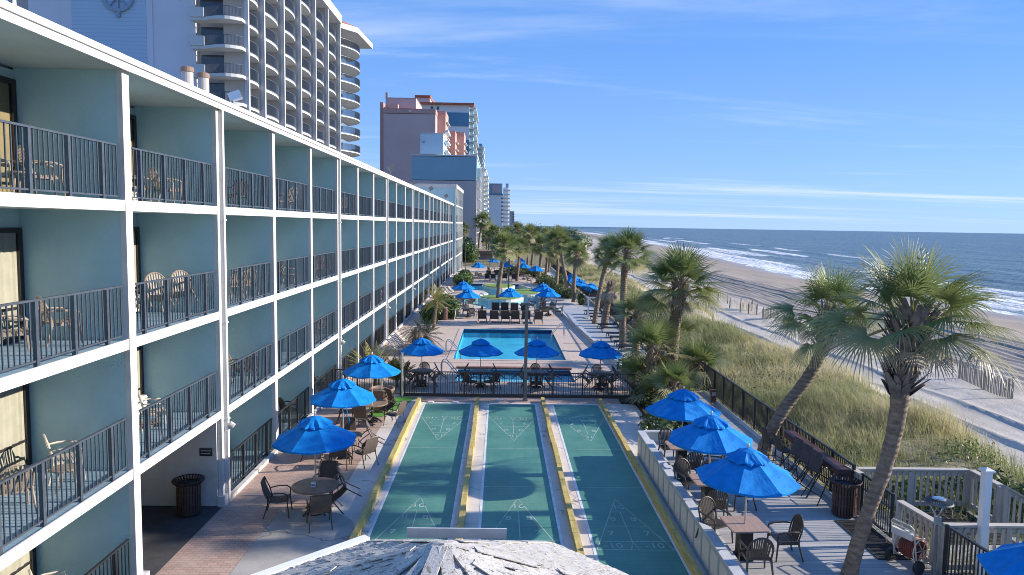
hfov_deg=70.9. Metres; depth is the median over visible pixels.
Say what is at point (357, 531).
timber kerb
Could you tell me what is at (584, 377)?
patio chair
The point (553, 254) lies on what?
palm tree
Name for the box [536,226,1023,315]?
sea
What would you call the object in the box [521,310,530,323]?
chaise longue
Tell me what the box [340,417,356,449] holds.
sling chair
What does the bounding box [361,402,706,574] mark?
court slab
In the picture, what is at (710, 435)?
patio umbrella
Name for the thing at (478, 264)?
patio umbrella
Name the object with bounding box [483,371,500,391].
patio chair
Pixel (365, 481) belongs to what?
pale walkway
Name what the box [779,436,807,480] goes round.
bar stool
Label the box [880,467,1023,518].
shrub
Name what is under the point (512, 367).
pool edge strip
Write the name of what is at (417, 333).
yucca
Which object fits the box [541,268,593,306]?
terrace
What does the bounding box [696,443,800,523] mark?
patio umbrella
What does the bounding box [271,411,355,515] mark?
patio umbrella
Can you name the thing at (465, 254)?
light pole
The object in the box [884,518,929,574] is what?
hose reel cart
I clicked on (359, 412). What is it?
sling chair
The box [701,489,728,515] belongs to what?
patio chair
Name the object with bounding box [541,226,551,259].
palm tree
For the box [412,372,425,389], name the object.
patio chair
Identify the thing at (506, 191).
white tower
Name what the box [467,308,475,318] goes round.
patio chair
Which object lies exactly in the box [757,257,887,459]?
palm tree
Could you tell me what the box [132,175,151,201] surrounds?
patio chair
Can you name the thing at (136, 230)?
sliding door
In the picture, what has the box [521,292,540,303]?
river island kerb
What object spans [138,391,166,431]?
patio chair
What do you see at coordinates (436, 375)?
patio chair
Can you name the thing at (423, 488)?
shuffleboard court
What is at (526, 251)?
palm tree
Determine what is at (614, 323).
chaise longue
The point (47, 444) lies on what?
patio chair
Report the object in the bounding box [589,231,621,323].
palm tree
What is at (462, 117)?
white blue tower
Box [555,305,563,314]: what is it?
patio chair
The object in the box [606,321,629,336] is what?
chaise longue
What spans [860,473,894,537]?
deck gate
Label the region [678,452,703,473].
patio chair
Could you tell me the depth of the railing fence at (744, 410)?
25.55 m
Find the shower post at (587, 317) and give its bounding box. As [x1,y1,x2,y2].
[584,297,594,318]
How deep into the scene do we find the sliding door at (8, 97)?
13.65 m
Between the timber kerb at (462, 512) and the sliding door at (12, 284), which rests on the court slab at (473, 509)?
the timber kerb at (462, 512)
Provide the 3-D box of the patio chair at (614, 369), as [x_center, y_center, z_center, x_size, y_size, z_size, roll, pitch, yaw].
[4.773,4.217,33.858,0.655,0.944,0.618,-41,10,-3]
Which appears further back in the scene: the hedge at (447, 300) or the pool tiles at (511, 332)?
the hedge at (447, 300)
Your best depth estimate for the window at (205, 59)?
73.18 m
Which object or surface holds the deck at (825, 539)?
on the deck base
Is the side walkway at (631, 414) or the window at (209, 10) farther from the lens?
the window at (209, 10)
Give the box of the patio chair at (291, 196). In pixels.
[288,187,300,211]
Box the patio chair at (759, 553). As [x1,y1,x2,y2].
[738,537,773,574]
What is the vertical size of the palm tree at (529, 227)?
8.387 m
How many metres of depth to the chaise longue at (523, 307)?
61.47 m
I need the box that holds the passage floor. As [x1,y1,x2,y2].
[141,505,221,574]
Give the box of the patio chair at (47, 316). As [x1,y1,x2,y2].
[36,296,81,346]
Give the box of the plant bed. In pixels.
[618,377,689,429]
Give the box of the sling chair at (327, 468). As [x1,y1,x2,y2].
[312,460,338,503]
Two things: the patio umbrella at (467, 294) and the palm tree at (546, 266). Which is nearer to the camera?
the patio umbrella at (467, 294)
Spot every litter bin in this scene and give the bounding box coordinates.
[171,474,204,516]
[828,475,862,517]
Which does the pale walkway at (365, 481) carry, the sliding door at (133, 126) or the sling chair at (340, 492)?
the sling chair at (340, 492)
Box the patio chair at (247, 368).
[234,355,260,385]
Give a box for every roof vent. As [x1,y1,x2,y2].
[180,66,193,85]
[197,72,209,92]
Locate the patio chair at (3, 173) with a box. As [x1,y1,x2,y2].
[1,158,25,191]
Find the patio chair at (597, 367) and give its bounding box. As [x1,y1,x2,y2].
[590,364,602,384]
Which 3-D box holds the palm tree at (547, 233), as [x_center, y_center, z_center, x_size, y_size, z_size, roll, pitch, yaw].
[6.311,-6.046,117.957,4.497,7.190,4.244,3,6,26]
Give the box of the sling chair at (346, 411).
[336,408,352,423]
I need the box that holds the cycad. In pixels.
[406,316,442,347]
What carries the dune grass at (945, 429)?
on the ground at (1001, 417)
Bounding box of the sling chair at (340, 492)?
[329,465,361,513]
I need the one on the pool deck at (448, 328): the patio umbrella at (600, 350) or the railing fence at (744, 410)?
the patio umbrella at (600, 350)
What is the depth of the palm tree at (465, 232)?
166.86 m
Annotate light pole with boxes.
[464,242,467,268]
[507,230,511,287]
[520,303,533,400]
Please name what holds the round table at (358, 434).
on the brick walkway at (222, 540)
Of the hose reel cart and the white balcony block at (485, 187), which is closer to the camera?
the hose reel cart
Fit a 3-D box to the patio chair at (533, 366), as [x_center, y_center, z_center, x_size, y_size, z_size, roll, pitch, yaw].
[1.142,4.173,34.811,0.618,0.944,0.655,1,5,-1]
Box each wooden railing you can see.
[844,465,864,514]
[855,467,969,509]
[894,500,941,572]
[938,522,1023,574]
[967,470,1003,522]
[1000,485,1023,536]
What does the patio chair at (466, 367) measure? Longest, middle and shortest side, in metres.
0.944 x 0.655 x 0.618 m
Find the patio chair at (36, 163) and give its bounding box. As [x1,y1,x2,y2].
[18,145,65,195]
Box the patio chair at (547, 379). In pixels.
[543,364,560,386]
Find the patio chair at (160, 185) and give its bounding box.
[150,167,182,203]
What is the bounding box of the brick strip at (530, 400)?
[414,397,620,403]
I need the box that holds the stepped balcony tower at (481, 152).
[477,144,484,168]
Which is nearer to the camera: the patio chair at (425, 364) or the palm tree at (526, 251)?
the patio chair at (425, 364)
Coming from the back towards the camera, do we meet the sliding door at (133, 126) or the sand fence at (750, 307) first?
the sand fence at (750, 307)
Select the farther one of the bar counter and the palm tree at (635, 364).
the palm tree at (635, 364)
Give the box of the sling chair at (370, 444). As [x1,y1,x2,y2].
[351,436,378,468]
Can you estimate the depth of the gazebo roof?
7.94 m
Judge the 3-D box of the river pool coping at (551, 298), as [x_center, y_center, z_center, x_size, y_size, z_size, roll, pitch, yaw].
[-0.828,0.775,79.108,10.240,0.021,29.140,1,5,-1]
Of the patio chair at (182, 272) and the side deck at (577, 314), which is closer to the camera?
the patio chair at (182, 272)
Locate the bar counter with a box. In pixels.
[783,430,849,478]
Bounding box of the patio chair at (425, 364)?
[418,361,429,378]
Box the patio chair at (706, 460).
[702,454,724,464]
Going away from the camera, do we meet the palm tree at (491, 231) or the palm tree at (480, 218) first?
the palm tree at (491, 231)
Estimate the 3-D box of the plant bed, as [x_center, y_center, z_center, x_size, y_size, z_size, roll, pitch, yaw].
[6.457,5.804,30.457,4.110,1.600,12.480,1,5,-1]
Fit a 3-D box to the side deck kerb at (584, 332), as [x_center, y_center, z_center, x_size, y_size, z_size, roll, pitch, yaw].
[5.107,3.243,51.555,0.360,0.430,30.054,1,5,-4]
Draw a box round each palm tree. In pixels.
[463,220,470,237]
[472,210,493,255]
[481,228,491,249]
[484,224,498,259]
[486,228,521,297]
[496,238,517,286]
[497,225,515,260]
[510,221,523,259]
[513,235,533,280]
[520,223,540,264]
[525,230,543,264]
[529,234,549,276]
[536,238,553,274]
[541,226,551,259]
[542,224,572,289]
[542,229,555,271]
[545,237,566,287]
[546,252,566,278]
[561,240,591,301]
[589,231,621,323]
[595,226,657,348]
[598,275,619,326]
[609,286,668,360]
[616,317,695,391]
[616,347,663,388]
[617,312,685,357]
[626,365,691,405]
[628,240,730,364]
[646,357,708,397]
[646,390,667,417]
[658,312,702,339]
[669,333,737,390]
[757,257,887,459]
[792,236,1023,574]
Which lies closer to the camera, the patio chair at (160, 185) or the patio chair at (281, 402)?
the patio chair at (160, 185)
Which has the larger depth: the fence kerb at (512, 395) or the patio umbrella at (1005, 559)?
the fence kerb at (512, 395)
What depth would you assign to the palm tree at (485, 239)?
164.19 m
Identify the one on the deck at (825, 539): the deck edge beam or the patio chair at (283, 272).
the deck edge beam
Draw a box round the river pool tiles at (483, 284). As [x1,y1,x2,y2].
[470,284,518,286]
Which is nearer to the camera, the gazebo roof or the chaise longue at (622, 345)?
the gazebo roof
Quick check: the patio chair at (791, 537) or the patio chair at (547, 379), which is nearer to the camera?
the patio chair at (791, 537)
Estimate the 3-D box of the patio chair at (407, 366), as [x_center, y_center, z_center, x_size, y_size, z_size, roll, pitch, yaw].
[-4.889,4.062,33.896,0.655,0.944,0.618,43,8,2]
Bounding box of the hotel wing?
[409,183,463,273]
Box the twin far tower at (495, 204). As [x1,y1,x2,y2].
[487,193,502,226]
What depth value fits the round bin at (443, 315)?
57.19 m
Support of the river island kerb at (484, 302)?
on the river pool basin at (478, 287)
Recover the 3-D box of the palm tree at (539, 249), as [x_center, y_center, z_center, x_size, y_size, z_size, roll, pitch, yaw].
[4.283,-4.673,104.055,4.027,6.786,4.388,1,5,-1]
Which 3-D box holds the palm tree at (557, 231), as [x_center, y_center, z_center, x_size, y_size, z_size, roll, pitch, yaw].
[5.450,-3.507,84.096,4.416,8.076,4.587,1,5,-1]
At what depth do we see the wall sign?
19.02 m
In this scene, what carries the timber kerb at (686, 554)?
on the court slab at (473, 509)
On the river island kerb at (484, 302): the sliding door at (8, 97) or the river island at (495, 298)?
the river island at (495, 298)
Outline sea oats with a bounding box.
[615,293,1023,520]
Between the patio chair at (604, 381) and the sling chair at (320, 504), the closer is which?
the sling chair at (320, 504)
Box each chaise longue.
[478,310,486,323]
[489,310,498,323]
[491,273,495,280]
[492,302,499,310]
[500,302,508,312]
[501,310,509,323]
[510,302,517,313]
[511,310,519,323]
[521,302,528,310]
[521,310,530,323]
[533,311,542,323]
[584,302,603,313]
[596,314,619,328]
[600,323,619,332]
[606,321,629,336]
[609,331,630,341]
[617,344,645,351]
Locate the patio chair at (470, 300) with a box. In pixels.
[465,298,473,307]
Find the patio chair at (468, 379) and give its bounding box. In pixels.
[460,371,477,391]
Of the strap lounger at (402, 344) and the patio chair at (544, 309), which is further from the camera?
the patio chair at (544, 309)
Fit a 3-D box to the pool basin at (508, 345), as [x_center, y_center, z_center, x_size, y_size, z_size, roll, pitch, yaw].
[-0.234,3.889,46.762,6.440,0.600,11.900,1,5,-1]
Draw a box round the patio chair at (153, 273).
[135,272,173,314]
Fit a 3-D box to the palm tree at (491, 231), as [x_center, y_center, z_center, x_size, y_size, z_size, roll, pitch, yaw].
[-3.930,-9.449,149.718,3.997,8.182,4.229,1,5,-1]
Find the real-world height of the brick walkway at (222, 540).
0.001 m
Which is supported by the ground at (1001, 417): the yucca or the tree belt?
the tree belt
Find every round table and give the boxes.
[291,477,338,516]
[335,430,361,460]
[362,399,387,422]
[410,368,433,386]
[469,369,491,387]
[527,370,547,388]
[589,371,610,388]
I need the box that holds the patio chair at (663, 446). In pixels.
[658,427,673,456]
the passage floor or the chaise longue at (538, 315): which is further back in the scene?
the chaise longue at (538, 315)
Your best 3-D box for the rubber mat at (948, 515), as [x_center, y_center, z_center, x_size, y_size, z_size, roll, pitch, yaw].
[10.678,5.823,17.509,2.000,0.016,1.950,1,5,-1]
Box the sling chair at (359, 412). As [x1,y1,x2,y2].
[353,406,372,429]
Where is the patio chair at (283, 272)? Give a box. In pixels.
[276,262,294,285]
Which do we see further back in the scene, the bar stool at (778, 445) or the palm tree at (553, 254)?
the palm tree at (553, 254)
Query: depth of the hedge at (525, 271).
109.18 m
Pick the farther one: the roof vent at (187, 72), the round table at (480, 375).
the round table at (480, 375)
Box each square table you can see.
[665,441,688,471]
[689,474,717,510]
[720,516,770,561]
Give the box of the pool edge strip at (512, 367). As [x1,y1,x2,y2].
[456,366,571,369]
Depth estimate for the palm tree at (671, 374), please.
28.55 m
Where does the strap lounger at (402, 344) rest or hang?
on the pool deck at (448, 328)
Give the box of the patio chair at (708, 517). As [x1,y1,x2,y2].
[695,496,732,543]
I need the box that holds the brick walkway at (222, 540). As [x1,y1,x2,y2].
[156,407,386,574]
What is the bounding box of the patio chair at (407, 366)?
[403,362,415,384]
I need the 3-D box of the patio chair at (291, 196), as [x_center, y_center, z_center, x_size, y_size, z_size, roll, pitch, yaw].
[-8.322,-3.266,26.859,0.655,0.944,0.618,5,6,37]
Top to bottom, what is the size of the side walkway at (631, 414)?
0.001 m
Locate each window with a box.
[200,0,222,16]
[201,27,223,44]
[201,55,223,72]
[209,83,224,99]
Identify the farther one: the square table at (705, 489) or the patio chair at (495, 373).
the patio chair at (495, 373)
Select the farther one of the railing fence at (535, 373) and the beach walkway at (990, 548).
the railing fence at (535, 373)
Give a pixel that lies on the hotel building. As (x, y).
(100, 240)
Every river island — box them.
[480,295,520,299]
[484,283,512,287]
[515,289,538,294]
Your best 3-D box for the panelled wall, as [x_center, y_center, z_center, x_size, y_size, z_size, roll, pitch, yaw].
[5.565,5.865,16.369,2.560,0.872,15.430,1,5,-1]
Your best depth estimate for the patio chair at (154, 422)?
16.34 m
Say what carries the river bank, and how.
in the river pool basin at (478, 287)
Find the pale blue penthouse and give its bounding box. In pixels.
[420,130,450,154]
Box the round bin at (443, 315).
[438,306,447,319]
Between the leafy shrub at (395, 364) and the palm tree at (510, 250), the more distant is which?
the palm tree at (510, 250)
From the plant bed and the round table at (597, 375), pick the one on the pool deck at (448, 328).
the round table at (597, 375)
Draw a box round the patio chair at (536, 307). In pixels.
[533,303,540,313]
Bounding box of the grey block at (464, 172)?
[411,154,482,250]
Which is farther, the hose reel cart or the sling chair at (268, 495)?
the sling chair at (268, 495)
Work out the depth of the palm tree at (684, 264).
33.33 m
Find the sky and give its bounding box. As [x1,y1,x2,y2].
[6,0,1023,233]
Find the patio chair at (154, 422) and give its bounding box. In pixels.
[139,409,163,440]
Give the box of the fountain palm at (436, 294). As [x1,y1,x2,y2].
[421,284,453,329]
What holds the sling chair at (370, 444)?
on the pale walkway at (365, 481)
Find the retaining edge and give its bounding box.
[550,266,660,358]
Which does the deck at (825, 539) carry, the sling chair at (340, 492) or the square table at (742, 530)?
the square table at (742, 530)
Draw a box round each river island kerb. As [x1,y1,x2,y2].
[478,297,523,307]
[482,285,514,294]
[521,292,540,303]
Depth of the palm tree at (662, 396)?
27.86 m
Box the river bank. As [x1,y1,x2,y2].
[458,284,552,309]
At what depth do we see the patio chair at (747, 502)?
18.28 m
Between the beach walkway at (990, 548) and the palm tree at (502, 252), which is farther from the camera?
the palm tree at (502, 252)
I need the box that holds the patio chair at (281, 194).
[275,192,290,210]
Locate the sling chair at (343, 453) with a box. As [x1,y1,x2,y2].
[329,447,349,470]
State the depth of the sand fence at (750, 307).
71.81 m
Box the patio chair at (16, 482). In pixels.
[0,464,36,513]
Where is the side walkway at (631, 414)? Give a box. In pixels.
[614,404,647,440]
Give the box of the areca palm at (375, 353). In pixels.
[342,340,408,385]
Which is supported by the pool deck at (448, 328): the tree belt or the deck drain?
the deck drain
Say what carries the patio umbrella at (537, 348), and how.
on the pool deck at (448, 328)
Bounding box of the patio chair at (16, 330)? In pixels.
[0,315,31,350]
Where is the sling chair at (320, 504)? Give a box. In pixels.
[306,494,332,532]
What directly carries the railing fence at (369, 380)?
on the pool deck at (448, 328)
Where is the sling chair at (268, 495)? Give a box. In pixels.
[260,476,292,518]
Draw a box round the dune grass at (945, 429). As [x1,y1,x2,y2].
[550,262,1023,574]
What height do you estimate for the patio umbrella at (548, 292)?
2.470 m
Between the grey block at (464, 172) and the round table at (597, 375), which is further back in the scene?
the grey block at (464, 172)
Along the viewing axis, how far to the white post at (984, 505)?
14.86 m
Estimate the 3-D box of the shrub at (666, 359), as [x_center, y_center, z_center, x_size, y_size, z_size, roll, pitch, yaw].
[6.762,3.990,32.064,1.079,2.118,1.220,1,5,-1]
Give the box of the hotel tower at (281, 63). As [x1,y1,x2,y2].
[8,0,372,156]
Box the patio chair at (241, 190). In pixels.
[227,179,249,207]
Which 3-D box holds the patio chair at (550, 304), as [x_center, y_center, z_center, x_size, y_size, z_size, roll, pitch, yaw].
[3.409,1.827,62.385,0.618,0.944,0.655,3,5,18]
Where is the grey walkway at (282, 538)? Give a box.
[229,511,353,574]
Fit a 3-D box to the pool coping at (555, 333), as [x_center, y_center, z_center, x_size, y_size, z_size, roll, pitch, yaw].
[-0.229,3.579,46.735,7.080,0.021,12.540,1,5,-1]
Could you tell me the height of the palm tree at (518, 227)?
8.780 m
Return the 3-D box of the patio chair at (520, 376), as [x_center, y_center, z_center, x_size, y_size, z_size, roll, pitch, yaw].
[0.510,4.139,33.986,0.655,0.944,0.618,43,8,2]
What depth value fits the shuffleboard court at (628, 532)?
19.97 m
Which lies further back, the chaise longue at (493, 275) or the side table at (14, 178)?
the chaise longue at (493, 275)
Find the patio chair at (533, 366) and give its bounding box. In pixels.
[529,363,541,384]
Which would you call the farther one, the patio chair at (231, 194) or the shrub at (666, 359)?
the shrub at (666, 359)
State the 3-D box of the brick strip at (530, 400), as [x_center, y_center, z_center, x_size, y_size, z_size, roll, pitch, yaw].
[-0.141,4.923,31.318,9.700,0.001,0.850,1,5,-1]
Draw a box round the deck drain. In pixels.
[435,318,612,364]
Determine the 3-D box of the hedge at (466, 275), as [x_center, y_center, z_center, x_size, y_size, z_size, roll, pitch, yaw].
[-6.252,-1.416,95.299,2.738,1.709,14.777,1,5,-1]
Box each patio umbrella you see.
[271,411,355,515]
[310,375,375,459]
[343,352,400,422]
[400,336,443,386]
[452,280,474,306]
[455,289,479,316]
[459,337,502,387]
[471,261,485,278]
[497,287,522,315]
[514,337,559,387]
[520,263,530,279]
[528,266,543,271]
[531,282,554,308]
[536,287,560,315]
[563,274,580,284]
[571,279,586,296]
[579,339,621,389]
[580,282,597,304]
[645,385,721,426]
[668,411,752,462]
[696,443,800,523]
[977,541,1023,574]
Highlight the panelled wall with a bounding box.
[637,430,748,574]
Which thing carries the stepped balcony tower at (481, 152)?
on the ground at (1001, 417)
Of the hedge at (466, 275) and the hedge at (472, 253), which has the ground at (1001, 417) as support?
the hedge at (472, 253)
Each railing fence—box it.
[335,369,400,394]
[404,371,642,395]
[461,261,531,267]
[551,263,596,301]
[600,297,705,389]
[705,365,855,491]
[942,524,989,574]
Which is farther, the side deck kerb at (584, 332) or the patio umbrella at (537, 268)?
the patio umbrella at (537, 268)
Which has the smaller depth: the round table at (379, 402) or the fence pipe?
the round table at (379, 402)
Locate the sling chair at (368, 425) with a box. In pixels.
[358,419,384,458]
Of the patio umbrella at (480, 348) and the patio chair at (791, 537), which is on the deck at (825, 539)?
the patio chair at (791, 537)
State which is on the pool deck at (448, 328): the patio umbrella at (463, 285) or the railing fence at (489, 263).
the railing fence at (489, 263)
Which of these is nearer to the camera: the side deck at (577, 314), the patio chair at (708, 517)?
the patio chair at (708, 517)
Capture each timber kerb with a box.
[349,397,420,539]
[456,397,479,538]
[541,397,584,554]
[598,398,702,574]
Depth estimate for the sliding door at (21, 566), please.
14.26 m
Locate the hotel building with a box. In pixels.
[0,0,453,574]
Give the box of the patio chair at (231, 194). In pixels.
[227,186,235,206]
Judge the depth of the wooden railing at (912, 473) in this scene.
18.54 m
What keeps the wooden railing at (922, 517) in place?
on the beach walkway at (990, 548)
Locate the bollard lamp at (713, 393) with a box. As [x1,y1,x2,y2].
[710,389,716,404]
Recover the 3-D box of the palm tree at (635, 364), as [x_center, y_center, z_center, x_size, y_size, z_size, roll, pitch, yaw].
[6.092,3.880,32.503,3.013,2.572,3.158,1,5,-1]
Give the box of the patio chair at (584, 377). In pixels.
[574,365,592,388]
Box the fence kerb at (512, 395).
[404,393,633,398]
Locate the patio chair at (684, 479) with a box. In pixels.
[673,458,696,489]
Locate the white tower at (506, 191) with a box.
[503,184,509,227]
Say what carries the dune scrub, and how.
on the ground at (1001, 417)
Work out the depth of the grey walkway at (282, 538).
17.31 m
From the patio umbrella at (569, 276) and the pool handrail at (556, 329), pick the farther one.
the patio umbrella at (569, 276)
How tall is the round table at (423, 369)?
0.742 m
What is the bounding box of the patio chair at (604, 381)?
[594,375,608,394]
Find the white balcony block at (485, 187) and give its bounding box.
[481,169,488,220]
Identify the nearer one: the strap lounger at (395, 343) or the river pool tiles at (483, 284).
the strap lounger at (395, 343)
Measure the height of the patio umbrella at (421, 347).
2.396 m
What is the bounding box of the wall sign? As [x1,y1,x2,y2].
[199,448,212,455]
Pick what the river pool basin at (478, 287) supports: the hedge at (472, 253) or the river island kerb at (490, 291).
the river island kerb at (490, 291)
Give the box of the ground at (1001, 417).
[462,226,1023,540]
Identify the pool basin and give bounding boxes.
[453,329,565,359]
[455,369,573,381]
[459,284,551,308]
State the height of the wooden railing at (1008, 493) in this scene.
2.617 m
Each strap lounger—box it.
[386,337,414,356]
[390,334,410,347]
[394,331,411,346]
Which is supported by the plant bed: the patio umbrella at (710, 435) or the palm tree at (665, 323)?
the palm tree at (665, 323)
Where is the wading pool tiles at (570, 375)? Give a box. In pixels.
[455,370,574,381]
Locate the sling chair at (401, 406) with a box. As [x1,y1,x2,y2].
[383,400,406,426]
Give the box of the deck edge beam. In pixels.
[702,390,831,498]
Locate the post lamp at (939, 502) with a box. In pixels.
[924,496,954,574]
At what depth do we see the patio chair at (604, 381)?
32.64 m
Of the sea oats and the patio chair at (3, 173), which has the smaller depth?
the patio chair at (3, 173)
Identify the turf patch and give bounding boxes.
[369,397,415,416]
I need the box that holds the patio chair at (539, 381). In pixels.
[531,374,543,392]
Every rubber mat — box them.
[834,520,911,559]
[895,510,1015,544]
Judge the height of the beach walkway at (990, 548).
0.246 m
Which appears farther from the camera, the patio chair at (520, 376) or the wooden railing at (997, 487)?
the patio chair at (520, 376)
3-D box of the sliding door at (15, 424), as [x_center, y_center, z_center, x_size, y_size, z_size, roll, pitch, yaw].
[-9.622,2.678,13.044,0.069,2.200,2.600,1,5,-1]
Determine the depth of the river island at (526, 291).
81.41 m
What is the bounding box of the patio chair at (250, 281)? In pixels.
[243,268,259,298]
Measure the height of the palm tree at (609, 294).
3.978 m
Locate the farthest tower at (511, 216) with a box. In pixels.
[509,211,513,228]
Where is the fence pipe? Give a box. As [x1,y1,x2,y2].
[401,352,403,396]
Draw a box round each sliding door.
[0,75,19,192]
[0,227,25,345]
[0,383,31,485]
[0,547,36,574]
[130,114,136,185]
[133,227,140,312]
[137,345,143,394]
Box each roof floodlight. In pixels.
[227,90,242,106]
[387,164,394,175]
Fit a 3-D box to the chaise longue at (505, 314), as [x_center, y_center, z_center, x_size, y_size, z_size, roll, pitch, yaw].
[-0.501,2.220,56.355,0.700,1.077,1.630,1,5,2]
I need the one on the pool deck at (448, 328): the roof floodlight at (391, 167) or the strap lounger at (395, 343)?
the strap lounger at (395, 343)
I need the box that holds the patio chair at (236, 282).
[229,270,246,300]
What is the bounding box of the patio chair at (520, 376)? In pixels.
[512,365,529,387]
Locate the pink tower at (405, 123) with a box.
[380,92,467,182]
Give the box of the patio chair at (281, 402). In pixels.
[278,397,290,417]
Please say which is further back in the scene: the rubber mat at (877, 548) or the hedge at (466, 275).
the hedge at (466, 275)
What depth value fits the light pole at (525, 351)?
31.05 m
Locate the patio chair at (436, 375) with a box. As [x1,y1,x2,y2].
[429,362,446,386]
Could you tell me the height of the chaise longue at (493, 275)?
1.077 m
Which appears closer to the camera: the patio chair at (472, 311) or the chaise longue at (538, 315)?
the chaise longue at (538, 315)
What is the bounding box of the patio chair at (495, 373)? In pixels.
[487,363,505,387]
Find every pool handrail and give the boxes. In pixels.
[441,359,458,380]
[445,339,460,358]
[551,323,564,344]
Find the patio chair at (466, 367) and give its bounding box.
[455,363,473,385]
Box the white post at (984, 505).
[975,467,995,574]
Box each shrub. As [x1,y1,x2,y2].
[386,356,419,386]
[536,273,565,289]
[554,284,585,304]
[616,353,686,429]
[656,354,672,389]
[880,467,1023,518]
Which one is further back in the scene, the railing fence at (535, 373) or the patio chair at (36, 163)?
the railing fence at (535, 373)
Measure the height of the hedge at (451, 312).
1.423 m
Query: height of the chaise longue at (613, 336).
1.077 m
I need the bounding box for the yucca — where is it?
[397,324,437,345]
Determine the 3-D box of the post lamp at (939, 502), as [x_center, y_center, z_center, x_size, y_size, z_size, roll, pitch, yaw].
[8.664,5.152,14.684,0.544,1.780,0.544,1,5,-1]
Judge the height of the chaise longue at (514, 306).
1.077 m
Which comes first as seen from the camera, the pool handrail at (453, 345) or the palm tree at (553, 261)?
the pool handrail at (453, 345)
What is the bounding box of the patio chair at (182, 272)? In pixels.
[162,270,197,302]
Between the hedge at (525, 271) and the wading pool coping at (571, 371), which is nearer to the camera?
the wading pool coping at (571, 371)
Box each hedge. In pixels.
[419,293,460,320]
[422,306,439,322]
[445,302,458,318]
[453,269,473,284]
[462,236,478,262]
[503,265,545,276]
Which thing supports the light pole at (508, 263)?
on the river island at (495, 298)
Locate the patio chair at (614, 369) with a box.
[607,365,625,389]
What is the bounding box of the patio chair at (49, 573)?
[28,569,65,574]
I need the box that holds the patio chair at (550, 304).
[549,303,554,313]
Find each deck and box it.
[350,267,634,398]
[560,307,646,358]
[656,391,939,574]
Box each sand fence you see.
[711,293,728,303]
[729,297,752,309]
[740,301,757,314]
[762,306,778,319]
[958,359,1014,398]
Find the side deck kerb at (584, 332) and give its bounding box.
[555,306,621,367]
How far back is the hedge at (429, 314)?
55.38 m
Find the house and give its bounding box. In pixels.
[478,249,495,258]
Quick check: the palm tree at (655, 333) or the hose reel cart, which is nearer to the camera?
the hose reel cart
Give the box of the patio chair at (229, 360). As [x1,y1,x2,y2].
[228,354,250,383]
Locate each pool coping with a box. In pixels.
[447,328,571,361]
[448,368,581,383]
[455,283,557,310]
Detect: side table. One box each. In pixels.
[4,171,37,193]
[48,463,76,493]
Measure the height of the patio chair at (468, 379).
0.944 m
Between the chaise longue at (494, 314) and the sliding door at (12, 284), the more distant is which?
the chaise longue at (494, 314)
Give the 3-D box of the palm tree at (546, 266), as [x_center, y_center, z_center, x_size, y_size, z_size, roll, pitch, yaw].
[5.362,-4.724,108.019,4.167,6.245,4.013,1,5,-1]
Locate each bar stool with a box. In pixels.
[760,425,784,468]
[771,432,797,477]
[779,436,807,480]
[789,443,822,497]
[796,449,832,505]
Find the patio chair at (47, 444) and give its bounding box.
[42,433,85,485]
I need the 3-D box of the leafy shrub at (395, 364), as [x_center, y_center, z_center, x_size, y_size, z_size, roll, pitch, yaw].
[-5.418,3.908,33.494,2.159,1.483,2.160,-2,6,-33]
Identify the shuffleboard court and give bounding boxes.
[367,403,472,539]
[477,404,563,545]
[552,404,691,574]
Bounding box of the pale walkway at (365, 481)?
[332,399,416,527]
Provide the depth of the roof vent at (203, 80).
19.69 m
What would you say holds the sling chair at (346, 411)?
on the brick walkway at (222, 540)
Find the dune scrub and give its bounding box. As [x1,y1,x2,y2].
[627,295,1003,574]
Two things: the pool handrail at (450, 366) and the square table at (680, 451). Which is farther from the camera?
the pool handrail at (450, 366)
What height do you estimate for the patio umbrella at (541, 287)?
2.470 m
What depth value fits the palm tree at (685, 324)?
39.71 m
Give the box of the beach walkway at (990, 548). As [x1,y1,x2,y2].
[873,509,1020,574]
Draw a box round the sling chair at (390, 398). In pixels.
[378,388,398,417]
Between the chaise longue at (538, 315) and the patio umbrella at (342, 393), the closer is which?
the patio umbrella at (342, 393)
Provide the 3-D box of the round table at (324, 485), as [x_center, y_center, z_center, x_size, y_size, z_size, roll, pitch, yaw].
[-5.154,5.544,18.872,1.220,0.742,1.220,0,5,-7]
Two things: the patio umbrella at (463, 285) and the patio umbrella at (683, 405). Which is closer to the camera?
the patio umbrella at (683, 405)
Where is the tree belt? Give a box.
[480,222,592,250]
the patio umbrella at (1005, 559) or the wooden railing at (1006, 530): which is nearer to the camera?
the patio umbrella at (1005, 559)
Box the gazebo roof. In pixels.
[251,527,627,574]
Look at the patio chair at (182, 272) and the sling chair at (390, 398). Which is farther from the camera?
the sling chair at (390, 398)
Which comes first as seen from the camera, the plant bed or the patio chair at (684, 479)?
the patio chair at (684, 479)
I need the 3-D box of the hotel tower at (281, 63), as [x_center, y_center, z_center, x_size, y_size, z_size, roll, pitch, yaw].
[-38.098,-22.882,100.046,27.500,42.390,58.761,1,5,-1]
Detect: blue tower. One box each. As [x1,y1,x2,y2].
[415,95,478,158]
[489,183,501,193]
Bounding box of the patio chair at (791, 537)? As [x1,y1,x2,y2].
[766,514,803,562]
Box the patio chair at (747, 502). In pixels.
[726,495,756,511]
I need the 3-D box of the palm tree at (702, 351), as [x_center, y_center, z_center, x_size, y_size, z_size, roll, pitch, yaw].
[8.732,3.485,32.284,3.362,2.907,3.549,1,5,-1]
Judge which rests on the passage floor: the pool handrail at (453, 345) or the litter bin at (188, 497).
the litter bin at (188, 497)
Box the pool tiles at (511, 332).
[453,329,564,359]
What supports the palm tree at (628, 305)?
on the plant bed
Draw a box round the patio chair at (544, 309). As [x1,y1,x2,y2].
[541,306,548,316]

